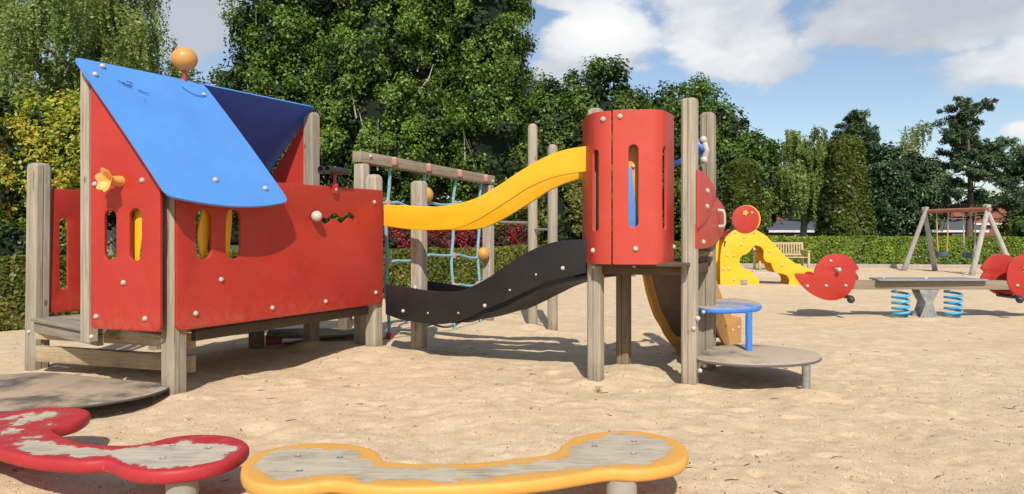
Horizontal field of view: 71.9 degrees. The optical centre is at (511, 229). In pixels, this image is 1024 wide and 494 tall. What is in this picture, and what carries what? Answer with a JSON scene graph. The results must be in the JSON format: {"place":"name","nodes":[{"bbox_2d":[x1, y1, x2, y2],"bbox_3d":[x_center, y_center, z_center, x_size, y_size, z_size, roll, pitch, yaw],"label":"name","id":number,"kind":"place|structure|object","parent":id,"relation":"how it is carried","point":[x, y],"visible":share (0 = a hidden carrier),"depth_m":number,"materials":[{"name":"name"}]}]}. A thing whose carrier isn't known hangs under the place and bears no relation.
{"place":"outdoors","nodes":[
{"label":"outdoors","id":0,"kind":"place"},
{"bbox_2d":[132,239,680,253],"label":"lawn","id":1,"kind":"structure","parent":0,"point":[234,247],"depth_m":50.18,"materials":[{"name":"green plant"}]},
{"bbox_2d":[0,208,109,255],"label":"shrub","id":2,"kind":"object","parent":1,"relation":"on","point":[12,242],"visible":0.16,"depth_m":11.66,"materials":[{"name":"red plant"}]},
{"bbox_2d":[0,0,196,144],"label":"birch tree","id":3,"kind":"object","parent":1,"relation":"on","point":[61,23],"visible":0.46,"depth_m":20.95,"materials":[{"name":"green plant"}]},
{"bbox_2d":[0,87,201,245],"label":"shrub","id":4,"kind":"object","parent":1,"relation":"on","point":[54,142],"visible":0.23,"depth_m":12.04,"materials":[{"name":"green plant"}]},
{"bbox_2d":[41,2,166,254],"bbox_3d":[-13.402,-3.602,23.470,4.625,10.339,4.985,0,0,0],"label":"birch tree","id":5,"kind":"object","parent":1,"relation":"on","point":[111,234],"visible":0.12,"depth_m":22.65,"materials":[{"name":"green plant"}]},
{"bbox_2d":[0,250,238,330],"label":"hedge","id":6,"kind":"object","parent":1,"relation":"on","point":[12,288],"visible":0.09,"depth_m":9.34,"materials":[{"name":"green plant"}]},
{"bbox_2d":[187,63,242,252],"bbox_3d":[-11.117,-2.221,25.915,5.207,7.600,4.843,0,0,0],"label":"tree","id":7,"kind":"object","parent":1,"relation":"on","point":[216,81],"visible":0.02,"depth_m":25.50,"materials":[{"name":"green plant"}]},
{"bbox_2d":[217,0,356,223],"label":"tree","id":8,"kind":"object","parent":1,"relation":"on","point":[276,38],"visible":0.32,"depth_m":20.45,"materials":[{"name":"green plant"}]},
{"bbox_2d":[304,0,464,231],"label":"tree","id":9,"kind":"object","parent":1,"relation":"on","point":[394,50],"visible":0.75,"depth_m":20.19,"materials":[{"name":"green plant"}]},
{"bbox_2d":[383,227,432,248],"bbox_3d":[-2.583,0.674,16.605,1.489,1.780,1.219,0,0,-14],"label":"shrub","id":10,"kind":"object","parent":1,"relation":"on","point":[401,239],"visible":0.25,"depth_m":16.26,"materials":[{"name":"red plant"}]},
{"bbox_2d":[427,230,481,247],"bbox_3d":[-1.582,0.705,17.656,1.740,1.717,1.426,0,0,0],"label":"shrub","id":11,"kind":"object","parent":1,"relation":"on","point":[462,238],"visible":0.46,"depth_m":17.40,"materials":[{"name":"red plant"}]},
{"bbox_2d":[435,0,540,235],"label":"tree","id":12,"kind":"object","parent":1,"relation":"on","point":[490,80],"visible":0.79,"depth_m":20.38,"materials":[{"name":"green plant"}]},
{"bbox_2d":[475,219,537,245],"bbox_3d":[-0.132,0.638,18.898,1.849,1.853,1.409,0,0,0],"label":"shrub","id":13,"kind":"object","parent":1,"relation":"on","point":[505,235],"visible":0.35,"depth_m":18.63,"materials":[{"name":"red plant"}]},
{"bbox_2d":[383,241,699,294],"bbox_3d":[2.108,0.854,19.577,0.799,1.001,15.082,0,0,40],"label":"hedge","id":14,"kind":"object","parent":1,"relation":"on","point":[464,271],"visible":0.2,"depth_m":15.15,"materials":[{"name":"green plant"}]},
{"bbox_2d":[494,179,612,244],"bbox_3d":[0.997,-0.123,20.645,4.087,3.380,2.311,0,0,0],"label":"bush","id":15,"kind":"object","parent":1,"relation":"on","point":[569,213],"visible":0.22,"depth_m":20.04,"materials":[{"name":"green plant"}]},
{"bbox_2d":[520,54,658,238],"bbox_3d":[3.627,-3.652,35.889,8.117,10.461,5.925,0,0,0],"label":"tree","id":16,"kind":"object","parent":1,"relation":"on","point":[560,113],"visible":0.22,"depth_m":34.76,"materials":[{"name":"green plant"}]},
{"bbox_2d":[196,187,1005,244],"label":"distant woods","id":17,"kind":"object","parent":1,"relation":"on","point":[992,191],"visible":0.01,"depth_m":60.69,"materials":[{"name":"green plant"}]},
{"bbox_2d":[230,196,1000,242],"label":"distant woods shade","id":18,"kind":"object","parent":17,"relation":"attached to","point":[236,240],"visible":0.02,"depth_m":57.78,"materials":[{"name":"green plant"}]},
{"bbox_2d":[636,71,765,243],"bbox_3d":[9.031,-3.439,37.699,8.537,10.036,6.460,0,0,0],"label":"tree","id":19,"kind":"object","parent":1,"relation":"on","point":[730,128],"visible":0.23,"depth_m":36.52,"materials":[{"name":"green plant"}]},
{"bbox_2d":[722,154,766,235],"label":"clipped tree","id":20,"kind":"object","parent":1,"relation":"on","point":[743,184],"visible":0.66,"depth_m":29.29,"materials":[{"name":"green plant"}]},
{"bbox_2d":[725,125,789,234],"bbox_3d":[12.697,-1.964,37.923,3.786,7.079,5.796,0,0,0],"label":"tree","id":21,"kind":"object","parent":1,"relation":"on","point":[764,150],"visible":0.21,"depth_m":35.97,"materials":[{"name":"green plant"}]},
{"bbox_2d":[766,220,816,236],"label":"house","id":22,"kind":"structure","parent":1,"relation":"on","point":[789,228],"depth_m":44.52,"materials":[{"name":"grey brick"}]},
{"bbox_2d":[758,125,830,236],"bbox_3d":[14.839,-1.899,35.814,5.162,6.927,4.885,0,0,0],"label":"birch tree","id":23,"kind":"object","parent":1,"relation":"on","point":[800,183],"visible":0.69,"depth_m":35.07,"materials":[{"name":"green plant"}]},
{"bbox_2d":[812,133,877,235],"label":"clipped tree","id":24,"kind":"object","parent":1,"relation":"on","point":[844,204],"visible":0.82,"depth_m":27.87,"materials":[{"name":"green plant"}]},
{"bbox_2d":[805,108,886,214],"bbox_3d":[16.788,-2.198,35.052,4.614,7.524,3.740,0,0,0],"label":"pine tree","id":25,"kind":"object","parent":1,"relation":"on","point":[855,122],"visible":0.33,"depth_m":34.36,"materials":[{"name":"green plant"}]},
{"bbox_2d":[739,235,1023,264],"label":"hedge","id":26,"kind":"object","parent":1,"relation":"on","point":[867,249],"visible":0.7,"depth_m":25.15,"materials":[{"name":"green plant"}]},
{"bbox_2d":[865,140,957,236],"bbox_3d":[18.645,-1.286,33.323,4.136,5.722,3.887,0,0,16],"label":"tree","id":27,"kind":"object","parent":1,"relation":"on","point":[904,188],"visible":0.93,"depth_m":32.27,"materials":[{"name":"green plant"}]},
{"bbox_2d":[898,120,953,176],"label":"birch tree","id":28,"kind":"object","parent":1,"relation":"on","point":[915,140],"visible":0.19,"depth_m":39.67,"materials":[{"name":"green plant"}]},
{"bbox_2d":[904,218,988,235],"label":"house","id":29,"kind":"structure","parent":1,"relation":"on","point":[956,228],"depth_m":46.46,"materials":[{"name":"red brick"}]},
{"bbox_2d":[942,208,1006,235],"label":"house","id":30,"kind":"structure","parent":1,"relation":"on","point":[988,226],"depth_m":50.96,"materials":[{"name":"red brick"}]},
{"bbox_2d":[928,95,1023,235],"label":"pine tree","id":31,"kind":"object","parent":1,"relation":"on","point":[966,144],"visible":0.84,"depth_m":33.51,"materials":[{"name":"green plant"}]},
{"bbox_2d":[976,144,1023,215],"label":"pine tree","id":32,"kind":"object","parent":1,"relation":"on","point":[1014,174],"visible":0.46,"depth_m":37.68,"materials":[{"name":"green plant"}]},
{"bbox_2d":[995,206,1023,236],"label":"bush","id":33,"kind":"object","parent":1,"relation":"on","point":[1013,225],"visible":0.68,"depth_m":29.98,"materials":[{"name":"green plant"}]},
{"bbox_2d":[0,267,1023,493],"bbox_3d":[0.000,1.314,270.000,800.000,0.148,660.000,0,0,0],"label":"sand ground","id":34,"kind":"structure","parent":0,"point":[866,323],"depth_m":5.64,"materials":[{"name":"beige sand"}]},
{"bbox_2d":[0,372,168,412],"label":"step plate","id":35,"kind":"object","parent":34,"relation":"on","point":[25,391],"visible":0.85,"depth_m":5.37,"materials":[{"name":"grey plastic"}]},
{"bbox_2d":[0,407,249,493],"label":"bone seat","id":36,"kind":"object","parent":34,"relation":"on","point":[34,439],"visible":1,"depth_m":3.51,"materials":[{"name":"plastic"}]},
{"bbox_2d":[25,47,382,395],"bbox_3d":[-2.915,-0.058,7.321,2.648,3.215,3.647,0,0,26],"label":"playhouse","id":37,"kind":"object","parent":34,"relation":"on","point":[167,158],"visible":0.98,"depth_m":6.11,"materials":[{"name":"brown wood"}]},
{"bbox_2d":[352,151,494,344],"bbox_3d":[-1.030,0.337,9.120,0.252,2.427,2.807,0,0,31],"label":"climbing net","id":38,"kind":"object","parent":34,"relation":"on","point":[363,160],"visible":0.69,"depth_m":8.96,"materials":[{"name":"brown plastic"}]},
{"bbox_2d":[240,431,688,493],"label":"bone seat","id":39,"kind":"object","parent":34,"relation":"on","point":[621,462],"visible":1,"depth_m":3.26,"materials":[{"name":"plastic"}]},
{"bbox_2d":[384,146,614,348],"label":"wavy bridge","id":40,"kind":"structure","parent":34,"relation":"on","point":[535,277],"depth_m":6.96,"materials":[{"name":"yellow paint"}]},
{"bbox_2d":[0,348,1023,493],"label":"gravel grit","id":41,"kind":"object","parent":34,"relation":"on","point":[601,422],"visible":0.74,"depth_m":4.98,"materials":[{"name":"beige gravel"}]},
{"bbox_2d":[13,333,1022,493],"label":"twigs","id":42,"kind":"object","parent":34,"relation":"on","point":[611,415],"visible":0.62,"depth_m":5.43,"materials":[{"name":"brown wood"}]},
{"bbox_2d":[498,124,557,330],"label":"climbing bars","id":43,"kind":"object","parent":34,"relation":"on","point":[552,320],"visible":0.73,"depth_m":9.68,"materials":[{"name":"brown wood"}]},
{"bbox_2d":[44,330,1016,493],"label":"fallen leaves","id":44,"kind":"object","parent":34,"relation":"on","point":[540,408],"visible":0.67,"depth_m":5.43,"materials":[{"name":"brown plant"}]},
{"bbox_2d":[582,98,725,384],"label":"play tower","id":45,"kind":"structure","parent":34,"relation":"on","point":[643,241],"depth_m":5.98,"materials":[{"name":"red paint"}]},
{"bbox_2d":[642,258,740,349],"bbox_3d":[1.994,0.713,7.611,0.554,1.334,2.031,0,0,29],"label":"slide","id":46,"kind":"object","parent":34,"relation":"on","point":[663,293],"visible":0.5,"depth_m":7.29,"materials":[{"name":"paint"}]},
{"bbox_2d":[631,271,779,276],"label":"kerb","id":47,"kind":"structure","parent":34,"relation":"on","point":[762,273],"depth_m":20.49,"materials":[{"name":"grey concrete"}]},
{"bbox_2d":[697,344,821,388],"bbox_3d":[2.184,1.323,6.189,0.970,0.455,1.080,0,0,26],"label":"step disc","id":48,"kind":"object","parent":34,"relation":"on","point":[757,356],"visible":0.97,"depth_m":6.03,"materials":[{"name":"wood"}]},
{"bbox_2d":[695,298,761,350],"bbox_3d":[2.001,0.901,6.625,0.578,0.386,1.641,0,0,27],"label":"blue step","id":49,"kind":"object","parent":48,"relation":"on","point":[747,307],"visible":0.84,"depth_m":6.46,"materials":[{"name":"paint"}]},
{"bbox_2d":[716,205,813,284],"bbox_3d":[6.247,0.408,17.501,2.351,2.006,0.719,0,0,0],"label":"toddler slide","id":50,"kind":"object","parent":34,"relation":"on","point":[744,236],"visible":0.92,"depth_m":17.20,"materials":[{"name":"yellow paint"}]},
{"bbox_2d":[753,242,810,269],"bbox_3d":[9.020,0.915,23.665,1.700,0.973,0.650,0,0,0],"label":"park bench","id":51,"kind":"object","parent":34,"relation":"on","point":[785,243],"visible":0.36,"depth_m":23.91,"materials":[{"name":"brown wood"}]},
{"bbox_2d":[740,263,980,267],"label":"kerb","id":52,"kind":"structure","parent":34,"relation":"on","point":[895,265],"depth_m":24.86,"materials":[{"name":"concrete"}]},
{"bbox_2d":[794,254,1023,317],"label":"spring seesaw","id":53,"kind":"object","parent":34,"relation":"on","point":[833,277],"visible":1,"depth_m":10.69,"materials":[{"name":"red plastic"}]},
{"bbox_2d":[901,204,1009,274],"bbox_3d":[13.814,0.364,21.950,1.429,2.235,2.990,0,0,-18],"label":"swing set","id":54,"kind":"object","parent":34,"relation":"on","point":[986,209],"visible":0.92,"depth_m":21.63,"materials":[{"name":"wood"}]},
{"bbox_2d":[1,0,1023,203],"label":"sky","id":55,"kind":"structure","parent":0,"point":[797,65],"materials":[{"name":"blue"}]}
]}

